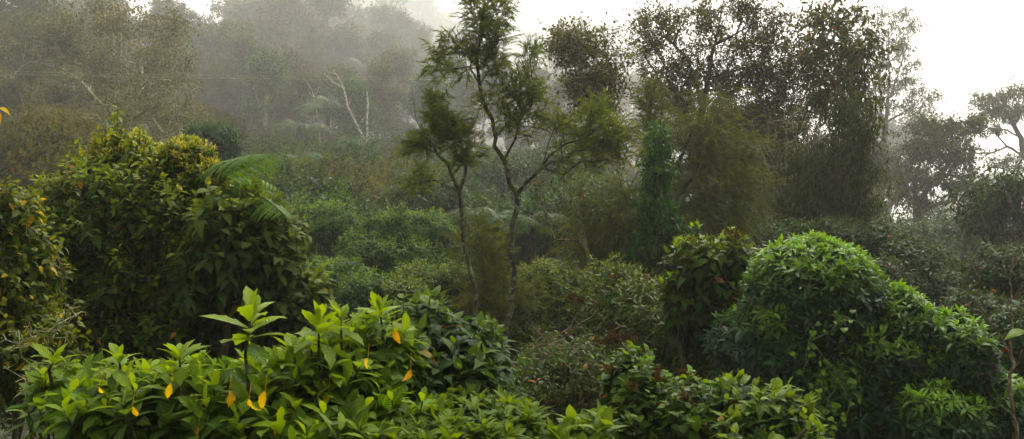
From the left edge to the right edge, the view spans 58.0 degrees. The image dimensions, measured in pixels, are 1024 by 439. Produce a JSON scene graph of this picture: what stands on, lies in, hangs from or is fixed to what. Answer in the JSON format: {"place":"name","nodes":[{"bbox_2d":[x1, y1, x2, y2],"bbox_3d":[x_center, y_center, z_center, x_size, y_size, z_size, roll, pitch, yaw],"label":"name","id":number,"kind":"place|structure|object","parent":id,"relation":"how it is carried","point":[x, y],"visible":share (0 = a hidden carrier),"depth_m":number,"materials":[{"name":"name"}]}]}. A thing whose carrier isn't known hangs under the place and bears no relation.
{"place":"outdoors","nodes":[
{"label":"outdoors","id":0,"kind":"place"},
{"bbox_2d":[0,103,832,438],"bbox_3d":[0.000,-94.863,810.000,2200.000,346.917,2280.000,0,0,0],"label":"ground","id":1,"kind":"structure","parent":0,"point":[478,129],"depth_m":315.16,"materials":[{"name":"soil"}]},
{"bbox_2d":[0,0,63,81],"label":"forest tree","id":2,"kind":"object","parent":1,"relation":"on","point":[24,3],"visible":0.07,"depth_m":112.35,"materials":[{"name":"green plant"}]},
{"bbox_2d":[0,63,67,139],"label":"forest tree","id":3,"kind":"object","parent":1,"relation":"on","point":[8,86],"visible":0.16,"depth_m":68.62,"materials":[{"name":"green plant"}]},
{"bbox_2d":[0,11,76,113],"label":"forest tree","id":4,"kind":"object","parent":1,"relation":"on","point":[5,47],"visible":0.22,"depth_m":76.04,"materials":[{"name":"green plant"}]},
{"bbox_2d":[0,298,85,438],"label":"lichen branch shrub","id":5,"kind":"object","parent":1,"relation":"on","point":[25,429],"visible":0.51,"depth_m":5.50,"materials":[{"name":"green plant"}]},
{"bbox_2d":[0,175,92,438],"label":"yellowing shrub","id":6,"kind":"object","parent":1,"relation":"on","point":[25,277],"visible":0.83,"depth_m":6.07,"materials":[{"name":"green plant"}]},
{"bbox_2d":[0,99,108,247],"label":"understorey bush","id":7,"kind":"object","parent":1,"relation":"on","point":[5,148],"visible":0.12,"depth_m":33.99,"materials":[{"name":"green plant"}]},
{"bbox_2d":[0,69,120,136],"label":"forest tree","id":8,"kind":"object","parent":1,"relation":"on","point":[50,95],"visible":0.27,"depth_m":64.04,"materials":[{"name":"green plant"}]},
{"bbox_2d":[0,139,145,308],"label":"understorey bush","id":9,"kind":"object","parent":1,"relation":"on","point":[18,166],"visible":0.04,"depth_m":31.36,"materials":[{"name":"green plant"}]},
{"bbox_2d":[0,0,147,112],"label":"forest tree","id":10,"kind":"object","parent":1,"relation":"on","point":[20,24],"visible":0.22,"depth_m":93.56,"materials":[{"name":"green plant"}]},
{"bbox_2d":[0,119,162,313],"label":"understorey bush","id":11,"kind":"object","parent":1,"relation":"on","point":[36,161],"visible":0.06,"depth_m":32.33,"materials":[{"name":"green plant"}]},
{"bbox_2d":[59,58,136,135],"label":"lichen branch tree","id":12,"kind":"object","parent":1,"relation":"on","point":[123,101],"visible":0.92,"depth_m":37.75,"materials":[{"name":"grey plant"}]},
{"bbox_2d":[12,0,201,135],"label":"forest tree","id":13,"kind":"object","parent":1,"relation":"on","point":[59,33],"visible":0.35,"depth_m":74.31,"materials":[{"name":"green plant"}]},
{"bbox_2d":[71,125,159,350],"bbox_3d":[-3.638,1.187,8.608,0.869,4.139,0.833,0,0,0],"label":"flowering shrub","id":14,"kind":"object","parent":1,"relation":"on","point":[147,140],"visible":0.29,"depth_m":8.40,"materials":[{"name":"green plant"}]},
{"bbox_2d":[80,79,179,141],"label":"forest tree","id":15,"kind":"object","parent":1,"relation":"on","point":[125,112],"visible":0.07,"depth_m":50.15,"materials":[{"name":"green plant"}]},
{"bbox_2d":[59,0,213,140],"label":"forest tree","id":16,"kind":"object","parent":1,"relation":"on","point":[156,66],"visible":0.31,"depth_m":67.53,"materials":[{"name":"green plant"}]},
{"bbox_2d":[126,51,177,135],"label":"lichen branch tree","id":17,"kind":"object","parent":1,"relation":"on","point":[135,115],"visible":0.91,"depth_m":37.74,"materials":[{"name":"green plant"}]},
{"bbox_2d":[124,0,220,138],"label":"forest tree","id":18,"kind":"object","parent":1,"relation":"on","point":[182,9],"visible":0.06,"depth_m":200.80,"materials":[{"name":"green plant"}]},
{"bbox_2d":[142,76,202,305],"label":"lichen branch tree","id":19,"kind":"object","parent":1,"relation":"on","point":[174,120],"visible":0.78,"depth_m":37.75,"materials":[{"name":"green plant"}]},
{"bbox_2d":[0,105,346,438],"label":"leafy thicket","id":20,"kind":"object","parent":1,"relation":"on","point":[155,223],"visible":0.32,"depth_m":7.74,"materials":[{"name":"green plant"}]},
{"bbox_2d":[126,96,229,147],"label":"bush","id":21,"kind":"object","parent":1,"relation":"on","point":[203,115],"visible":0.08,"depth_m":47.94,"materials":[{"name":"green plant"}]},
{"bbox_2d":[150,133,227,356],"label":"flowering shrub","id":22,"kind":"object","parent":1,"relation":"on","point":[196,151],"visible":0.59,"depth_m":8.08,"materials":[{"name":"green plant"}]},
{"bbox_2d":[119,15,275,118],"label":"forest tree","id":23,"kind":"object","parent":1,"relation":"on","point":[206,43],"visible":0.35,"depth_m":168.11,"materials":[{"name":"green plant"}]},
{"bbox_2d":[124,137,293,224],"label":"tree fern","id":24,"kind":"object","parent":1,"relation":"on","point":[228,166],"visible":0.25,"depth_m":7.73,"materials":[{"name":"green plant"}]},
{"bbox_2d":[163,119,262,193],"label":"dome bush","id":25,"kind":"object","parent":1,"relation":"on","point":[223,140],"visible":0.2,"depth_m":29.54,"materials":[{"name":"green plant"}]},
{"bbox_2d":[6,286,437,438],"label":"broad leaf shrub","id":26,"kind":"object","parent":1,"relation":"on","point":[347,379],"visible":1,"depth_m":4.06,"materials":[{"name":"plant"}]},
{"bbox_2d":[197,64,262,128],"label":"forest tree","id":27,"kind":"object","parent":1,"relation":"on","point":[227,93],"visible":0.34,"depth_m":129.04,"materials":[{"name":"green plant"}]},
{"bbox_2d":[203,23,266,138],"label":"forest tree","id":28,"kind":"object","parent":1,"relation":"on","point":[237,44],"visible":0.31,"depth_m":150.21,"materials":[{"name":"green plant"}]},
{"bbox_2d":[162,174,337,360],"bbox_3d":[-2.195,1.372,7.778,1.493,3.508,1.199,0,0,-16],"label":"felted leaf shrub","id":29,"kind":"object","parent":1,"relation":"on","point":[267,259],"visible":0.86,"depth_m":7.49,"materials":[{"name":"plant"}]},
{"bbox_2d":[229,44,299,140],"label":"forest tree","id":30,"kind":"object","parent":1,"relation":"on","point":[268,64],"visible":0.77,"depth_m":120.65,"materials":[{"name":"green plant"}]},
{"bbox_2d":[159,178,396,337],"bbox_3d":[-6.977,2.275,30.238,9.268,7.268,7.611,0,0,15],"label":"understorey bush","id":31,"kind":"object","parent":1,"relation":"on","point":[334,196],"visible":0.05,"depth_m":29.56,"materials":[{"name":"green plant"}]},
{"bbox_2d":[240,148,336,203],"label":"understorey bush","id":32,"kind":"object","parent":1,"relation":"on","point":[284,161],"visible":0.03,"depth_m":39.16,"materials":[{"name":"green plant"}]},
{"bbox_2d":[242,129,338,165],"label":"understorey bush","id":33,"kind":"object","parent":1,"relation":"on","point":[281,145],"visible":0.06,"depth_m":58.27,"materials":[{"name":"green plant"}]},
{"bbox_2d":[276,41,313,114],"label":"forest tree","id":34,"kind":"object","parent":1,"relation":"on","point":[296,62],"visible":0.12,"depth_m":138.56,"materials":[{"name":"green plant"}]},
{"bbox_2d":[267,119,332,146],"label":"tree fern","id":35,"kind":"object","parent":1,"relation":"on","point":[284,125],"visible":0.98,"depth_m":89.16,"materials":[{"name":"green plant"}]},
{"bbox_2d":[263,68,345,149],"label":"forest tree","id":36,"kind":"object","parent":1,"relation":"on","point":[287,102],"visible":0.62,"depth_m":111.79,"materials":[{"name":"green plant"}]},
{"bbox_2d":[293,24,334,136],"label":"forest tree","id":37,"kind":"object","parent":1,"relation":"on","point":[311,42],"visible":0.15,"depth_m":191.48,"materials":[{"name":"green plant"}]},
{"bbox_2d":[247,131,383,173],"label":"understorey bush","id":38,"kind":"object","parent":1,"relation":"on","point":[339,150],"visible":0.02,"depth_m":50.71,"materials":[{"name":"green plant"}]},
{"bbox_2d":[280,196,360,269],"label":"rounded bush","id":39,"kind":"object","parent":1,"relation":"on","point":[330,224],"visible":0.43,"depth_m":24.42,"materials":[{"name":"green plant"}]},
{"bbox_2d":[292,95,363,151],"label":"tree fern","id":40,"kind":"object","parent":1,"relation":"on","point":[313,107],"visible":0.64,"depth_m":103.60,"materials":[{"name":"green plant"}]},
{"bbox_2d":[304,0,367,130],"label":"forest tree","id":41,"kind":"object","parent":1,"relation":"on","point":[325,8],"visible":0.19,"depth_m":243.21,"materials":[{"name":"green plant"}]},
{"bbox_2d":[307,60,364,138],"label":"forest tree","id":42,"kind":"object","parent":1,"relation":"on","point":[341,71],"visible":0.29,"depth_m":129.46,"materials":[{"name":"green plant"}]},
{"bbox_2d":[263,147,410,252],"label":"understorey bush","id":43,"kind":"object","parent":1,"relation":"on","point":[315,184],"visible":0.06,"depth_m":34.19,"materials":[{"name":"green plant"}]},
{"bbox_2d":[299,250,390,319],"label":"rounded bush","id":44,"kind":"object","parent":1,"relation":"on","point":[351,291],"visible":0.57,"depth_m":18.01,"materials":[{"name":"green plant"}]},
{"bbox_2d":[317,20,373,125],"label":"forest tree","id":45,"kind":"object","parent":1,"relation":"on","point":[343,44],"visible":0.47,"depth_m":214.83,"materials":[{"name":"green plant"}]},
{"bbox_2d":[319,72,381,149],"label":"forest tree","id":46,"kind":"object","parent":1,"relation":"on","point":[355,91],"visible":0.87,"depth_m":103.72,"materials":[{"name":"green plant"}]},
{"bbox_2d":[285,148,452,219],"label":"understorey bush","id":47,"kind":"object","parent":1,"relation":"on","point":[375,185],"visible":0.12,"depth_m":38.42,"materials":[{"name":"green plant"}]},
{"bbox_2d":[356,56,406,139],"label":"forest tree","id":48,"kind":"object","parent":1,"relation":"on","point":[385,100],"visible":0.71,"depth_m":122.08,"materials":[{"name":"green plant"}]},
{"bbox_2d":[360,26,408,137],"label":"forest tree","id":49,"kind":"object","parent":1,"relation":"on","point":[377,43],"visible":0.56,"depth_m":227.40,"materials":[{"name":"green plant"}]},
{"bbox_2d":[270,240,507,344],"bbox_3d":[-1.811,2.799,20.413,5.174,5.039,5.961,0,0,44],"label":"understorey bush","id":50,"kind":"object","parent":1,"relation":"on","point":[445,302],"visible":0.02,"depth_m":20.41,"materials":[{"name":"green plant"}]},
{"bbox_2d":[346,124,435,162],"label":"understorey bush","id":51,"kind":"object","parent":1,"relation":"on","point":[385,141],"visible":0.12,"depth_m":84.15,"materials":[{"name":"green plant"}]},
{"bbox_2d":[367,46,417,137],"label":"forest tree","id":52,"kind":"object","parent":1,"relation":"on","point":[402,67],"visible":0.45,"depth_m":148.31,"materials":[{"name":"green plant"}]},
{"bbox_2d":[331,200,461,280],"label":"rounded bush","id":53,"kind":"object","parent":1,"relation":"on","point":[393,237],"visible":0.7,"depth_m":23.99,"materials":[{"name":"green plant"}]},
{"bbox_2d":[303,157,490,237],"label":"understorey bush","id":54,"kind":"object","parent":1,"relation":"on","point":[453,201],"visible":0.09,"depth_m":34.66,"materials":[{"name":"green plant"}]},
{"bbox_2d":[362,1,433,122],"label":"forest tree","id":55,"kind":"object","parent":1,"relation":"on","point":[404,23],"visible":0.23,"depth_m":294.98,"materials":[{"name":"green plant"}]},
{"bbox_2d":[362,0,454,49],"bbox_3d":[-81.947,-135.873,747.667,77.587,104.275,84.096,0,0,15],"label":"forest tree","id":56,"kind":"object","parent":1,"relation":"on","point":[428,10],"visible":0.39,"depth_m":727.83,"materials":[{"name":"green plant"}]},
{"bbox_2d":[380,257,474,328],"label":"pale tipped bush","id":57,"kind":"object","parent":1,"relation":"on","point":[410,279],"visible":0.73,"depth_m":16.56,"materials":[{"name":"green plant"}]},
{"bbox_2d":[400,61,459,137],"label":"forest tree","id":58,"kind":"object","parent":1,"relation":"on","point":[418,86],"visible":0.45,"depth_m":120.56,"materials":[{"name":"green plant"}]},
{"bbox_2d":[337,285,527,425],"bbox_3d":[-0.563,1.606,5.194,1.496,2.469,1.377,0,0,23],"label":"drooping leaf shrub","id":59,"kind":"object","parent":1,"relation":"on","point":[471,356],"visible":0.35,"depth_m":4.93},
{"bbox_2d":[390,83,493,321],"bbox_3d":[-1.014,1.067,13.557,1.589,6.250,1.070,0,0,0],"label":"slender needle tree","id":60,"kind":"object","parent":1,"relation":"on","point":[445,126],"visible":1,"depth_m":13.53,"materials":[{"name":"green plant"}]},
{"bbox_2d":[362,380,553,438],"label":"whorled leaf shrub","id":61,"kind":"object","parent":1,"relation":"on","point":[512,418],"visible":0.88,"depth_m":4.24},
{"bbox_2d":[439,55,482,142],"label":"forest tree","id":62,"kind":"object","parent":1,"relation":"on","point":[456,90],"visible":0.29,"depth_m":137.01,"materials":[{"name":"green plant"}]},
{"bbox_2d":[387,185,544,254],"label":"understorey bush","id":63,"kind":"object","parent":1,"relation":"on","point":[426,203],"visible":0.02,"depth_m":36.28,"materials":[{"name":"green plant"}]},
{"bbox_2d":[2,0,947,213],"bbox_3d":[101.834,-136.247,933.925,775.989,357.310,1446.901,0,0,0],"label":"distant forest","id":64,"kind":"object","parent":1,"relation":"on","point":[360,9],"depth_m":503.72,"materials":[{"name":"grey plant"}]},
{"bbox_2d":[460,71,514,140],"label":"forest tree","id":65,"kind":"object","parent":1,"relation":"on","point":[481,114],"visible":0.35,"depth_m":129.96,"materials":[{"name":"green plant"}]},
{"bbox_2d":[445,206,543,276],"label":"tree fern","id":66,"kind":"object","parent":1,"relation":"on","point":[522,219],"visible":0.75,"depth_m":23.54,"materials":[{"name":"green plant"}]},
{"bbox_2d":[436,195,567,366],"bbox_3d":[-0.184,2.015,14.917,2.235,4.871,1.504,0,0,-18],"label":"feathery sapling","id":67,"kind":"object","parent":1,"relation":"on","point":[485,305],"visible":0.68,"depth_m":14.74,"materials":[{"name":"green plant"}]},
{"bbox_2d":[508,18,550,63],"bbox_3d":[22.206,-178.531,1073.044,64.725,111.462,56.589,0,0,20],"label":"forest tree","id":68,"kind":"object","parent":1,"relation":"on","point":[530,29],"visible":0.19,"depth_m":1068.82,"materials":[{"name":"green plant"}]},
{"bbox_2d":[415,0,646,360],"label":"slender needle tree","id":69,"kind":"object","parent":1,"relation":"on","point":[615,138],"visible":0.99,"depth_m":13.90,"materials":[{"name":"green plant"}]},
{"bbox_2d":[492,211,575,268],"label":"tree fern","id":70,"kind":"object","parent":1,"relation":"on","point":[542,221],"visible":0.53,"depth_m":25.92,"materials":[{"name":"green plant"}]},
{"bbox_2d":[441,136,627,206],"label":"understorey bush","id":71,"kind":"object","parent":1,"relation":"on","point":[519,175],"visible":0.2,"depth_m":51.94,"materials":[{"name":"green plant"}]},
{"bbox_2d":[459,172,625,327],"bbox_3d":[1.266,1.624,31.494,7.616,6.438,6.611,0,0,13],"label":"understorey bush","id":72,"kind":"object","parent":1,"relation":"on","point":[522,242],"visible":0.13,"depth_m":29.80,"materials":[{"name":"green plant"}]},
{"bbox_2d":[492,254,618,419],"bbox_3d":[0.695,2.573,15.796,2.654,3.942,2.698,0,0,0],"label":"green thicket","id":73,"kind":"object","parent":1,"relation":"on","point":[560,283],"visible":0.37,"depth_m":15.18,"materials":[{"name":"green plant"}]},
{"bbox_2d":[527,77,603,152],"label":"forest tree","id":74,"kind":"object","parent":1,"relation":"on","point":[544,139],"visible":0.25,"depth_m":129.37,"materials":[{"name":"green plant"}]},
{"bbox_2d":[522,167,614,407],"bbox_3d":[1.013,1.829,16.448,1.670,5.739,0.935,0,0,0],"label":"mossy branching tree","id":75,"kind":"object","parent":1,"relation":"on","point":[584,245],"visible":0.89,"depth_m":16.49,"materials":[{"name":"green plant"}]},
{"bbox_2d":[507,298,641,429],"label":"dry twig bush","id":76,"kind":"object","parent":1,"relation":"on","point":[572,382],"visible":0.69,"depth_m":8.26,"materials":[{"name":"green plant"}]},
{"bbox_2d":[514,167,638,243],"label":"understorey bush","id":77,"kind":"object","parent":1,"relation":"on","point":[592,184],"visible":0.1,"depth_m":42.09,"materials":[{"name":"green plant"}]},
{"bbox_2d":[538,398,625,438],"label":"yellow green sprout","id":78,"kind":"object","parent":1,"relation":"on","point":[585,425],"visible":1,"depth_m":4.29,"materials":[{"name":"green plant"}]},
{"bbox_2d":[529,9,646,233],"bbox_3d":[1.988,-0.427,24.231,3.096,10.234,3.374,0,0,0],"label":"sparse brown tree","id":79,"kind":"object","parent":1,"relation":"on","point":[598,75],"visible":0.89,"depth_m":23.58,"materials":[{"name":"green plant"}]},
{"bbox_2d":[534,163,695,350],"bbox_3d":[1.946,1.844,17.423,3.062,6.134,2.838,0,0,0],"label":"weeping needle tree","id":80,"kind":"object","parent":1,"relation":"on","point":[601,235],"visible":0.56,"depth_m":17.30,"materials":[{"name":"green plant"}]},
{"bbox_2d":[587,20,660,146],"bbox_3d":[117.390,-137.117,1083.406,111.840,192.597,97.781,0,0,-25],"label":"forest tree","id":81,"kind":"object","parent":1,"relation":"on","point":[617,43],"visible":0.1,"depth_m":1063.74,"materials":[{"name":"green plant"}]},
{"bbox_2d":[568,252,721,385],"bbox_3d":[1.606,2.012,10.776,1.548,3.255,3.020,0,0,-33],"label":"thicket","id":82,"kind":"object","parent":1,"relation":"on","point":[610,292],"visible":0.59,"depth_m":10.68,"materials":[{"name":"green plant"}]},
{"bbox_2d":[612,118,695,348],"bbox_3d":[2.490,1.400,16.373,1.510,6.481,1.419,0,0,0],"label":"climber clad trunk","id":83,"kind":"object","parent":1,"relation":"on","point":[660,224],"visible":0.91,"depth_m":16.18,"materials":[{"name":"green plant"}]},
{"bbox_2d":[628,67,679,301],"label":"young needle tree","id":84,"kind":"object","parent":1,"relation":"on","point":[649,102],"visible":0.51,"depth_m":19.89,"materials":[{"name":"green plant"}]},
{"bbox_2d":[590,340,726,438],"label":"vine covered shrub","id":85,"kind":"object","parent":1,"relation":"on","point":[647,398],"visible":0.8,"depth_m":5.79,"materials":[{"name":"green plant"}]},
{"bbox_2d":[609,78,790,435],"bbox_3d":[3.764,0.981,18.581,3.656,7.742,3.111,0,0,0],"label":"weeping needle tree","id":86,"kind":"object","parent":1,"relation":"on","point":[735,186],"visible":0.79,"depth_m":18.17,"materials":[{"name":"green plant"}]},
{"bbox_2d":[650,219,765,383],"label":"seed head shrub","id":87,"kind":"object","parent":1,"relation":"on","point":[699,287],"visible":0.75,"depth_m":9.38,"materials":[{"name":"green plant"}]},
{"bbox_2d":[616,0,830,242],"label":"tall brown tree","id":88,"kind":"object","parent":1,"relation":"on","point":[767,36],"visible":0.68,"depth_m":26.50,"materials":[{"name":"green plant"}]},
{"bbox_2d":[700,304,768,384],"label":"glossy bush","id":89,"kind":"object","parent":1,"relation":"on","point":[721,342],"visible":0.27,"depth_m":8.48,"materials":[{"name":"green plant"}]},
{"bbox_2d":[709,368,832,438],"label":"soft leaf shrub","id":90,"kind":"object","parent":1,"relation":"on","point":[754,414],"visible":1,"depth_m":5.25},
{"bbox_2d":[731,103,844,227],"bbox_3d":[7.097,0.955,23.608,3.758,7.660,2.351,0,0,0],"label":"pale stemmed tree","id":91,"kind":"object","parent":1,"relation":"on","point":[793,125],"visible":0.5,"depth_m":23.46,"materials":[{"name":"green plant"}]},
{"bbox_2d":[743,214,882,257],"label":"red flecked bush","id":92,"kind":"object","parent":1,"relation":"on","point":[843,230],"visible":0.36,"depth_m":19.53,"materials":[{"name":"green plant"}]},
{"bbox_2d":[748,87,898,231],"bbox_3d":[7.376,0.700,22.159,3.248,7.754,2.956,0,0,0],"label":"creeper draped tree","id":93,"kind":"object","parent":1,"relation":"on","point":[835,198],"visible":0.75,"depth_m":21.60,"materials":[{"name":"green plant"}]},
{"bbox_2d":[781,0,899,256],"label":"broad leaved tree","id":94,"kind":"object","parent":1,"relation":"on","point":[848,78],"visible":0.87,"depth_m":24.63,"materials":[{"name":"green plant"}]},
{"bbox_2d":[726,228,962,438],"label":"round glossy bush","id":95,"kind":"object","parent":1,"relation":"on","point":[895,350],"visible":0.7,"depth_m":7.74,"materials":[{"name":"green plant"}]},
{"bbox_2d":[789,309,863,438],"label":"creeping vine","id":96,"kind":"object","parent":95,"relation":"on","point":[838,319],"visible":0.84,"depth_m":7.24,"materials":[{"name":"green plant"}]},
{"bbox_2d":[825,109,960,216],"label":"forest tree","id":97,"kind":"object","parent":1,"relation":"on","point":[892,123],"visible":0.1,"depth_m":234.51,"materials":[{"name":"green plant"}]},
{"bbox_2d":[851,3,946,198],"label":"misty broad leaved tree","id":98,"kind":"object","parent":1,"relation":"on","point":[906,79],"visible":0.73,"depth_m":104.61,"materials":[{"name":"green plant"}]},
{"bbox_2d":[849,214,967,315],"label":"red flecked bush","id":99,"kind":"object","parent":1,"relation":"on","point":[891,253],"visible":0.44,"depth_m":18.29,"materials":[{"name":"green plant"}]},
{"bbox_2d":[863,206,965,273],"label":"understorey bush","id":100,"kind":"object","parent":1,"relation":"on","point":[926,232],"visible":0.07,"depth_m":43.08,"materials":[{"name":"green plant"}]},
{"bbox_2d":[877,108,1001,241],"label":"bushy tree","id":101,"kind":"object","parent":1,"relation":"on","point":[936,143],"visible":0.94,"depth_m":58.26,"materials":[{"name":"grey plant"}]},
{"bbox_2d":[874,304,1023,438],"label":"glossy bush","id":102,"kind":"object","parent":1,"relation":"on","point":[975,406],"visible":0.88,"depth_m":7.28,"materials":[{"name":"green plant"}]},
{"bbox_2d":[929,214,1002,279],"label":"grey green bush","id":103,"kind":"object","parent":1,"relation":"on","point":[942,225],"visible":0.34,"depth_m":45.19,"materials":[{"name":"green plant"}]},
{"bbox_2d":[935,161,1023,289],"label":"red flecked tree","id":104,"kind":"object","parent":1,"relation":"on","point":[998,204],"visible":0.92,"depth_m":27.64,"materials":[{"name":"green plant"}]},
{"bbox_2d":[936,238,1023,381],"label":"leafy bush","id":105,"kind":"object","parent":1,"relation":"on","point":[991,302],"visible":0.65,"depth_m":14.41,"materials":[{"name":"green plant"}]},
{"bbox_2d":[937,229,1023,438],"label":"dead tree","id":106,"kind":"object","parent":1,"relation":"on","point":[1009,350],"visible":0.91,"depth_m":7.00,"materials":[{"name":"wood"}]},
{"bbox_2d":[943,74,1023,174],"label":"misty spreading tree","id":107,"kind":"object","parent":1,"relation":"on","point":[1002,113],"visible":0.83,"depth_m":85.69,"materials":[{"name":"green plant"}]},
{"bbox_2d":[6,0,1023,224],"label":"sky","id":108,"kind":"structure","parent":0,"point":[977,45],"materials":[{"name":"white"}]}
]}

